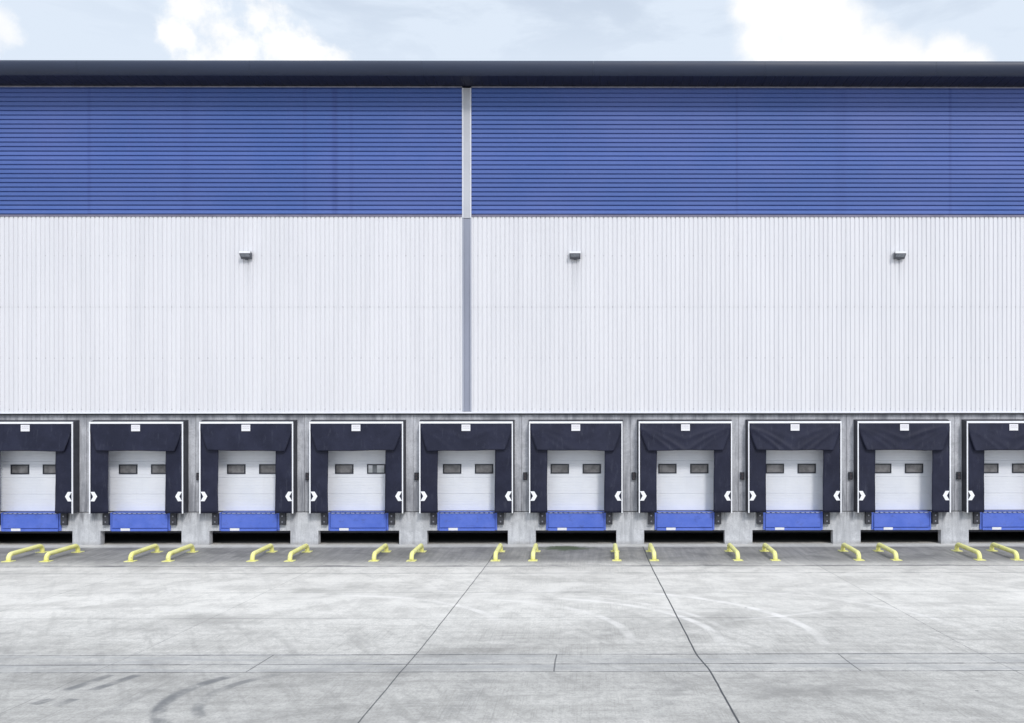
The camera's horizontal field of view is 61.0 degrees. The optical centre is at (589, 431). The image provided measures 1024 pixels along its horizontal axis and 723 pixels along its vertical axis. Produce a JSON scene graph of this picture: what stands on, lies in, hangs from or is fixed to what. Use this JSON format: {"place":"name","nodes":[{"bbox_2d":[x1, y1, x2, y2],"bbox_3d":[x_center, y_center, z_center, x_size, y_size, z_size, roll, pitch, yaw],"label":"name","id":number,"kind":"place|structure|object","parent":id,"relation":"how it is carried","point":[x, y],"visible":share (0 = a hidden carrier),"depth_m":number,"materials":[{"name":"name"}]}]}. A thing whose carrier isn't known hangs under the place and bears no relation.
{"place":"outdoors","nodes":[
{"label":"outdoors","id":0,"kind":"place"},
{"bbox_2d":[0,533,1023,722],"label":"yard","id":1,"kind":"structure","parent":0,"point":[585,628],"depth_m":18.12,"materials":[{"name":"concrete"}]},
{"bbox_2d":[1,544,48,561],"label":"wheel guide","id":2,"kind":"object","parent":1,"relation":"on","point":[23,550],"visible":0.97,"depth_m":29.12,"materials":[{"name":"yellow paint"}]},
{"bbox_2d":[39,544,83,561],"bbox_3d":[-17.882,4.092,29.296,0.300,0.381,2.070,0,0,0],"label":"wheel guide","id":3,"kind":"object","parent":1,"relation":"on","point":[47,555],"visible":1,"depth_m":29.12,"materials":[{"name":"yellow paint"}]},
{"bbox_2d":[124,544,162,561],"bbox_3d":[-15.118,4.090,29.310,0.300,0.381,2.070,0,0,0],"label":"wheel guide","id":4,"kind":"object","parent":1,"relation":"on","point":[141,550],"visible":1,"depth_m":29.12,"materials":[{"name":"yellow paint"}]},
{"bbox_2d":[161,544,197,561],"bbox_3d":[-13.882,4.089,29.316,0.300,0.381,2.070,0,0,0],"label":"wheel guide","id":5,"kind":"object","parent":1,"relation":"on","point":[178,550],"visible":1,"depth_m":29.09,"materials":[{"name":"yellow paint"}]},
{"bbox_2d":[246,544,276,561],"bbox_3d":[-11.118,4.086,29.330,0.300,0.381,2.070,0,0,0],"label":"wheel guide","id":6,"kind":"object","parent":1,"relation":"on","point":[260,550],"visible":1,"depth_m":29.07,"materials":[{"name":"yellow paint"}]},
{"bbox_2d":[284,544,311,561],"bbox_3d":[-9.882,4.085,29.336,0.300,0.381,2.070,0,0,0],"label":"wheel guide","id":7,"kind":"object","parent":1,"relation":"on","point":[297,550],"visible":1,"depth_m":29.01,"materials":[{"name":"yellow paint"}]},
{"bbox_2d":[368,543,391,561],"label":"wheel guide","id":8,"kind":"object","parent":1,"relation":"on","point":[384,547],"visible":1,"depth_m":28.96,"materials":[{"name":"yellow paint"}]},
{"bbox_2d":[406,543,426,561],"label":"wheel guide","id":9,"kind":"object","parent":1,"relation":"on","point":[419,547],"visible":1,"depth_m":28.89,"materials":[{"name":"yellow paint"}]},
{"bbox_2d":[491,543,504,560],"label":"wheel guide","id":10,"kind":"object","parent":1,"relation":"on","point":[499,548],"visible":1,"depth_m":28.69,"materials":[{"name":"yellow paint"}]},
{"bbox_2d":[0,60,1023,544],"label":"warehouse","id":11,"kind":"structure","parent":1,"relation":"on","point":[410,236],"depth_m":31.78,"materials":[{"name":"white paint"}]},
{"bbox_2d":[1,451,55,511],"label":"sectional door","id":12,"kind":"structure","parent":11,"relation":"in","point":[28,478],"depth_m":32.02,"materials":[{"name":"white paint"}]},
{"bbox_2d":[1,512,61,530],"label":"dock leveller","id":13,"kind":"object","parent":11,"relation":"attached to","point":[27,521],"visible":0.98,"depth_m":31.68,"materials":[{"name":"blue paint"}]},
{"bbox_2d":[0,420,79,513],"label":"dock shelter","id":14,"kind":"object","parent":11,"relation":"attached to","point":[61,438],"visible":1,"depth_m":31.41,"materials":[{"name":"fabric"}]},
{"bbox_2d":[60,513,67,524],"bbox_3d":[-19.281,3.217,31.692,0.224,0.430,0.136,0,0,0],"label":"dock bumper","id":15,"kind":"object","parent":11,"relation":"attached to","point":[63,518],"visible":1,"depth_m":31.63,"materials":[{"name":"rubber"}]},
{"bbox_2d":[102,513,109,524],"bbox_3d":[-17.745,3.216,31.700,0.224,0.430,0.136,0,0,0],"label":"dock bumper","id":16,"kind":"object","parent":11,"relation":"attached to","point":[105,518],"visible":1,"depth_m":31.64,"materials":[{"name":"rubber"}]},
{"bbox_2d":[109,451,165,511],"bbox_3d":[-16.516,1.680,32.054,2.760,2.592,0.067,0,0,0],"label":"sectional door","id":17,"kind":"structure","parent":11,"relation":"in","point":[137,479],"depth_m":32.04,"materials":[{"name":"white paint"}]},
{"bbox_2d":[89,420,188,513],"bbox_3d":[-16.514,1.281,31.576,3.484,3.417,0.435,0,0,0],"label":"dock shelter","id":18,"kind":"object","parent":11,"relation":"attached to","point":[170,438],"visible":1,"depth_m":31.45,"materials":[{"name":"fabric"}]},
{"bbox_2d":[110,511,170,530],"bbox_3d":[-16.514,3.305,31.837,2.200,0.689,0.381,0,0,0],"label":"dock leveller","id":19,"kind":"object","parent":11,"relation":"attached to","point":[139,521],"visible":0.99,"depth_m":31.70,"materials":[{"name":"blue paint"}]},
{"bbox_2d":[170,513,176,524],"bbox_3d":[-15.281,3.213,31.712,0.224,0.430,0.136,0,0,0],"label":"dock bumper","id":20,"kind":"object","parent":11,"relation":"attached to","point":[173,518],"visible":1,"depth_m":31.65,"materials":[{"name":"rubber"}]},
{"bbox_2d":[212,513,218,524],"bbox_3d":[-13.745,3.212,31.720,0.224,0.430,0.136,0,0,0],"label":"dock bumper","id":21,"kind":"object","parent":11,"relation":"attached to","point":[215,518],"visible":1,"depth_m":31.66,"materials":[{"name":"rubber"}]},
{"bbox_2d":[239,251,251,259],"bbox_3d":[-12.564,-6.434,31.570,0.400,0.306,0.284,0,0,0],"label":"floodlight","id":22,"kind":"object","parent":11,"relation":"attached to","point":[246,255],"visible":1,"depth_m":31.48,"materials":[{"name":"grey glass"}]},
{"bbox_2d":[218,450,275,511],"bbox_3d":[-12.516,1.677,32.074,2.760,2.592,0.067,0,0,0],"label":"sectional door","id":23,"kind":"structure","parent":11,"relation":"in","point":[246,479],"depth_m":32.06,"materials":[{"name":"white paint"}]},
{"bbox_2d":[199,420,296,513],"bbox_3d":[-12.514,1.277,31.598,3.484,3.417,0.432,0,0,0],"label":"dock shelter","id":24,"kind":"object","parent":11,"relation":"attached to","point":[279,437],"visible":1,"depth_m":31.46,"materials":[{"name":"fabric"}]},
{"bbox_2d":[219,511,279,530],"bbox_3d":[-12.514,3.301,31.857,2.200,0.689,0.381,0,0,0],"label":"dock leveller","id":25,"kind":"object","parent":11,"relation":"attached to","point":[239,521],"visible":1,"depth_m":31.72,"materials":[{"name":"blue paint"}]},
{"bbox_2d":[279,513,285,524],"bbox_3d":[-11.281,3.210,31.733,0.224,0.430,0.136,0,0,0],"label":"dock bumper","id":26,"kind":"object","parent":11,"relation":"attached to","point":[282,518],"visible":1,"depth_m":31.67,"materials":[{"name":"rubber"}]},
{"bbox_2d":[321,513,327,524],"bbox_3d":[-9.745,3.208,31.740,0.224,0.430,0.136,0,0,0],"label":"dock bumper","id":27,"kind":"object","parent":11,"relation":"attached to","point":[324,518],"visible":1,"depth_m":31.68,"materials":[{"name":"rubber"}]},
{"bbox_2d":[328,450,384,511],"bbox_3d":[-8.516,1.673,32.094,2.760,2.592,0.067,0,0,0],"label":"sectional door","id":28,"kind":"structure","parent":11,"relation":"in","point":[356,479],"depth_m":32.08,"materials":[{"name":"white paint"}]},
{"bbox_2d":[309,420,405,513],"bbox_3d":[-8.514,1.274,31.618,3.484,3.417,0.432,0,0,0],"label":"dock shelter","id":29,"kind":"object","parent":11,"relation":"attached to","point":[387,436],"visible":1,"depth_m":31.47,"materials":[{"name":"fabric"}]},
{"bbox_2d":[328,511,388,530],"bbox_3d":[-8.514,3.298,31.877,2.200,0.689,0.381,0,0,0],"label":"dock leveller","id":30,"kind":"object","parent":11,"relation":"attached to","point":[357,521],"visible":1,"depth_m":31.74,"materials":[{"name":"blue paint"}]},
{"bbox_2d":[388,513,394,524],"bbox_3d":[-7.281,3.206,31.753,0.224,0.430,0.136,0,0,0],"label":"dock bumper","id":31,"kind":"object","parent":11,"relation":"attached to","point":[391,518],"visible":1,"depth_m":31.69,"materials":[{"name":"rubber"}]},
{"bbox_2d":[414,472,418,479],"bbox_3d":[-6.385,1.646,31.801,0.150,0.280,0.093,0,0,0],"label":"dock signal","id":32,"kind":"object","parent":11,"relation":"attached to","point":[416,475],"visible":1,"depth_m":31.76,"materials":[{"name":"grey plastic"}]},
{"bbox_2d":[430,513,436,524],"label":"dock bumper","id":33,"kind":"object","parent":11,"relation":"attached to","point":[433,518],"visible":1,"depth_m":31.70,"materials":[{"name":"rubber"}]},
{"bbox_2d":[438,450,494,510],"bbox_3d":[-4.516,1.670,32.114,2.760,2.592,0.067,0,0,0],"label":"sectional door","id":34,"kind":"structure","parent":11,"relation":"in","point":[466,479],"depth_m":32.10,"materials":[{"name":"white paint"}]},
{"bbox_2d":[419,420,514,512],"bbox_3d":[-4.514,1.270,31.633,3.484,3.417,0.442,0,0,0],"label":"dock shelter","id":35,"kind":"object","parent":11,"relation":"attached to","point":[436,436],"visible":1,"depth_m":31.49,"materials":[{"name":"fabric"}]},
{"bbox_2d":[437,511,496,530],"bbox_3d":[-4.514,3.294,31.897,2.200,0.689,0.381,0,0,0],"label":"dock leveller","id":36,"kind":"object","parent":11,"relation":"attached to","point":[466,521],"visible":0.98,"depth_m":31.76,"materials":[{"name":"blue paint"}]},
{"bbox_2d":[498,513,503,524],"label":"dock bumper","id":37,"kind":"object","parent":11,"relation":"attached to","point":[500,518],"visible":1,"depth_m":31.71,"materials":[{"name":"rubber"}]},
{"bbox_2d":[523,472,526,479],"bbox_3d":[-2.385,1.642,31.821,0.150,0.280,0.093,0,0,0],"label":"dock signal","id":38,"kind":"object","parent":11,"relation":"attached to","point":[524,475],"visible":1,"depth_m":31.78,"materials":[{"name":"grey plastic"}]},
{"bbox_2d":[539,513,545,524],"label":"dock bumper","id":39,"kind":"object","parent":11,"relation":"attached to","point":[542,518],"visible":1,"depth_m":31.72,"materials":[{"name":"rubber"}]},
{"bbox_2d":[570,251,580,259],"bbox_3d":[-0.544,-6.444,31.630,0.400,0.306,0.284,0,0,0],"label":"floodlight","id":40,"kind":"object","parent":11,"relation":"attached to","point":[574,255],"visible":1,"depth_m":31.52,"materials":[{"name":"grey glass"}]},
{"bbox_2d":[529,420,622,512],"bbox_3d":[-0.514,1.267,31.656,3.484,3.417,0.435,0,0,0],"label":"dock shelter","id":41,"kind":"object","parent":11,"relation":"attached to","point":[545,436],"visible":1,"depth_m":31.51,"materials":[{"name":"fabric"}]},
{"bbox_2d":[546,511,605,530],"bbox_3d":[-0.514,3.291,31.917,2.200,0.689,0.381,0,0,0],"label":"dock leveller","id":42,"kind":"object","parent":11,"relation":"attached to","point":[576,521],"visible":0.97,"depth_m":31.78,"materials":[{"name":"blue paint"}]},
{"bbox_2d":[547,450,604,510],"bbox_3d":[-0.516,1.666,32.134,2.760,2.592,0.067,0,0,0],"label":"sectional door","id":43,"kind":"structure","parent":11,"relation":"in","point":[575,478],"depth_m":32.12,"materials":[{"name":"white paint"}]},
{"bbox_2d":[606,513,612,524],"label":"dock bumper","id":44,"kind":"object","parent":11,"relation":"attached to","point":[609,518],"visible":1,"depth_m":31.73,"materials":[{"name":"rubber"}]},
{"bbox_2d":[632,472,635,479],"bbox_3d":[1.615,1.639,31.841,0.150,0.280,0.093,0,0,0],"label":"dock signal","id":45,"kind":"object","parent":11,"relation":"attached to","point":[633,475],"visible":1,"depth_m":31.80,"materials":[{"name":"grey plastic"}]},
{"bbox_2d":[648,513,653,523],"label":"dock bumper","id":46,"kind":"object","parent":11,"relation":"attached to","point":[650,518],"visible":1,"depth_m":31.74,"materials":[{"name":"rubber"}]},
{"bbox_2d":[637,419,731,512],"bbox_3d":[3.486,1.263,31.662,3.484,3.417,0.463,0,0,0],"label":"dock shelter","id":47,"kind":"object","parent":11,"relation":"attached to","point":[655,436],"visible":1,"depth_m":31.53,"materials":[{"name":"fabric"}]},
{"bbox_2d":[655,511,713,529],"bbox_3d":[3.486,3.287,31.937,2.200,0.689,0.381,0,0,0],"label":"dock leveller","id":48,"kind":"object","parent":11,"relation":"attached to","point":[689,520],"visible":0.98,"depth_m":31.80,"materials":[{"name":"blue paint"}]},
{"bbox_2d":[657,450,713,510],"bbox_3d":[3.484,1.663,32.154,2.760,2.592,0.067,0,0,0],"label":"sectional door","id":49,"kind":"structure","parent":11,"relation":"in","point":[685,478],"depth_m":32.14,"materials":[{"name":"white paint"}]},
{"bbox_2d":[715,513,720,523],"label":"dock bumper","id":50,"kind":"object","parent":11,"relation":"attached to","point":[717,518],"visible":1,"depth_m":31.75,"materials":[{"name":"rubber"}]},
{"bbox_2d":[740,472,743,479],"bbox_3d":[5.615,1.635,31.861,0.150,0.280,0.093,0,0,0],"label":"dock signal","id":51,"kind":"object","parent":11,"relation":"attached to","point":[741,475],"visible":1,"depth_m":31.82,"materials":[{"name":"grey plastic"}]},
{"bbox_2d":[756,512,762,523],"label":"dock bumper","id":52,"kind":"object","parent":11,"relation":"attached to","point":[759,517],"visible":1,"depth_m":31.76,"materials":[{"name":"rubber"}]},
{"bbox_2d":[763,511,822,529],"bbox_3d":[7.486,3.284,31.957,2.200,0.689,0.381,0,0,0],"label":"dock leveller","id":53,"kind":"object","parent":11,"relation":"attached to","point":[788,520],"visible":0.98,"depth_m":31.82,"materials":[{"name":"blue paint"}]},
{"bbox_2d":[745,419,841,512],"bbox_3d":[7.486,1.260,31.684,3.484,3.417,0.460,0,0,0],"label":"dock shelter","id":54,"kind":"object","parent":11,"relation":"attached to","point":[762,436],"visible":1,"depth_m":31.55,"materials":[{"name":"fabric"}]},
{"bbox_2d":[766,450,822,510],"bbox_3d":[7.484,1.659,32.174,2.760,2.592,0.067,0,0,0],"label":"sectional door","id":55,"kind":"structure","parent":11,"relation":"in","point":[794,478],"depth_m":32.17,"materials":[{"name":"white paint"}]},
{"bbox_2d":[823,512,829,523],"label":"dock bumper","id":56,"kind":"object","parent":11,"relation":"attached to","point":[826,517],"visible":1,"depth_m":31.77,"materials":[{"name":"rubber"}]},
{"bbox_2d":[848,472,852,479],"bbox_3d":[9.615,1.632,31.881,0.150,0.280,0.093,0,0,0],"label":"dock signal","id":57,"kind":"object","parent":11,"relation":"attached to","point":[850,475],"visible":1,"depth_m":31.84,"materials":[{"name":"grey plastic"}]},
{"bbox_2d":[865,512,871,523],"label":"dock bumper","id":58,"kind":"object","parent":11,"relation":"attached to","point":[868,517],"visible":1,"depth_m":31.78,"materials":[{"name":"rubber"}]},
{"bbox_2d":[893,251,905,259],"bbox_3d":[11.356,-6.455,31.689,0.400,0.306,0.284,0,0,0],"label":"floodlight","id":59,"kind":"object","parent":11,"relation":"attached to","point":[898,255],"visible":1,"depth_m":31.59,"materials":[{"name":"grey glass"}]},
{"bbox_2d":[871,510,930,529],"bbox_3d":[11.486,3.280,31.977,2.200,0.689,0.381,0,0,0],"label":"dock leveller","id":60,"kind":"object","parent":11,"relation":"attached to","point":[905,520],"visible":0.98,"depth_m":31.84,"materials":[{"name":"blue paint"}]},
{"bbox_2d":[854,419,950,512],"bbox_3d":[11.486,1.256,31.713,3.484,3.417,0.442,0,0,0],"label":"dock shelter","id":61,"kind":"object","parent":11,"relation":"attached to","point":[871,436],"visible":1,"depth_m":31.58,"materials":[{"name":"fabric"}]},
{"bbox_2d":[875,450,931,510],"bbox_3d":[11.484,1.656,32.194,2.760,2.592,0.067,0,0,0],"label":"sectional door","id":62,"kind":"structure","parent":11,"relation":"in","point":[903,478],"depth_m":32.18,"materials":[{"name":"white paint"}]},
{"bbox_2d":[931,512,938,523],"bbox_3d":[12.719,3.189,31.852,0.224,0.430,0.136,0,0,0],"label":"dock bumper","id":63,"kind":"object","parent":11,"relation":"attached to","point":[934,517],"visible":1,"depth_m":31.79,"materials":[{"name":"rubber"}]},
{"bbox_2d":[956,472,960,479],"bbox_3d":[13.615,1.628,31.901,0.150,0.280,0.093,0,0,0],"label":"dock signal","id":64,"kind":"object","parent":11,"relation":"attached to","point":[958,475],"visible":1,"depth_m":31.86,"materials":[{"name":"grey plastic"}]},
{"bbox_2d":[973,512,979,523],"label":"dock bumper","id":65,"kind":"object","parent":11,"relation":"attached to","point":[976,517],"visible":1,"depth_m":31.80,"materials":[{"name":"rubber"}]},
{"bbox_2d":[962,419,1023,512],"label":"dock shelter","id":66,"kind":"object","parent":11,"relation":"attached to","point":[980,437],"visible":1,"depth_m":31.59,"materials":[{"name":"fabric"}]},
{"bbox_2d":[979,510,1023,529],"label":"dock leveller","id":67,"kind":"object","parent":11,"relation":"attached to","point":[993,520],"visible":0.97,"depth_m":31.86,"materials":[{"name":"blue paint"}]},
{"bbox_2d":[984,450,1023,509],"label":"sectional door","id":68,"kind":"structure","parent":11,"relation":"in","point":[1003,469],"depth_m":32.21,"materials":[{"name":"white paint"}]},
{"bbox_2d":[528,543,540,560],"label":"wheel guide","id":69,"kind":"object","parent":1,"relation":"on","point":[534,549],"visible":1,"depth_m":28.62,"materials":[{"name":"yellow paint"}]},
{"bbox_2d":[611,543,620,560],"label":"wheel guide","id":70,"kind":"object","parent":1,"relation":"on","point":[615,550],"visible":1,"depth_m":28.60,"materials":[{"name":"yellow paint"}]},
{"bbox_2d":[646,543,658,560],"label":"wheel guide","id":71,"kind":"object","parent":1,"relation":"on","point":[651,549],"visible":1,"depth_m":28.68,"materials":[{"name":"yellow paint"}]},
{"bbox_2d":[724,543,742,560],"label":"wheel guide","id":72,"kind":"object","parent":1,"relation":"on","point":[731,547],"visible":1,"depth_m":28.96,"materials":[{"name":"yellow paint"}]},
{"bbox_2d":[759,543,780,560],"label":"wheel guide","id":73,"kind":"object","parent":1,"relation":"on","point":[765,546],"visible":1,"depth_m":29.04,"materials":[{"name":"yellow paint"}]},
{"bbox_2d":[838,543,864,560],"bbox_3d":[8.882,4.069,29.430,0.300,0.381,2.070,0,0,0],"label":"wheel guide","id":74,"kind":"object","parent":1,"relation":"on","point":[852,549],"visible":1,"depth_m":29.09,"materials":[{"name":"yellow paint"}]},
{"bbox_2d":[873,543,901,560],"bbox_3d":[10.117,4.068,29.436,0.300,0.381,2.070,0,0,0],"label":"wheel guide","id":75,"kind":"object","parent":1,"relation":"on","point":[888,549],"visible":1,"depth_m":29.19,"materials":[{"name":"yellow paint"}]},
{"bbox_2d":[952,543,985,560],"bbox_3d":[12.882,4.065,29.450,0.300,0.381,2.070,0,0,0],"label":"wheel guide","id":76,"kind":"object","parent":1,"relation":"on","point":[970,549],"visible":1,"depth_m":29.16,"materials":[{"name":"yellow paint"}]},
{"bbox_2d":[987,542,1023,560],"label":"wheel guide","id":77,"kind":"object","parent":1,"relation":"on","point":[1007,549],"visible":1,"depth_m":29.19,"materials":[{"name":"yellow paint"}]},
{"bbox_2d":[0,0,1023,60],"label":"sky","id":78,"kind":"structure","parent":0,"point":[361,30],"materials":[{"name":"white"}]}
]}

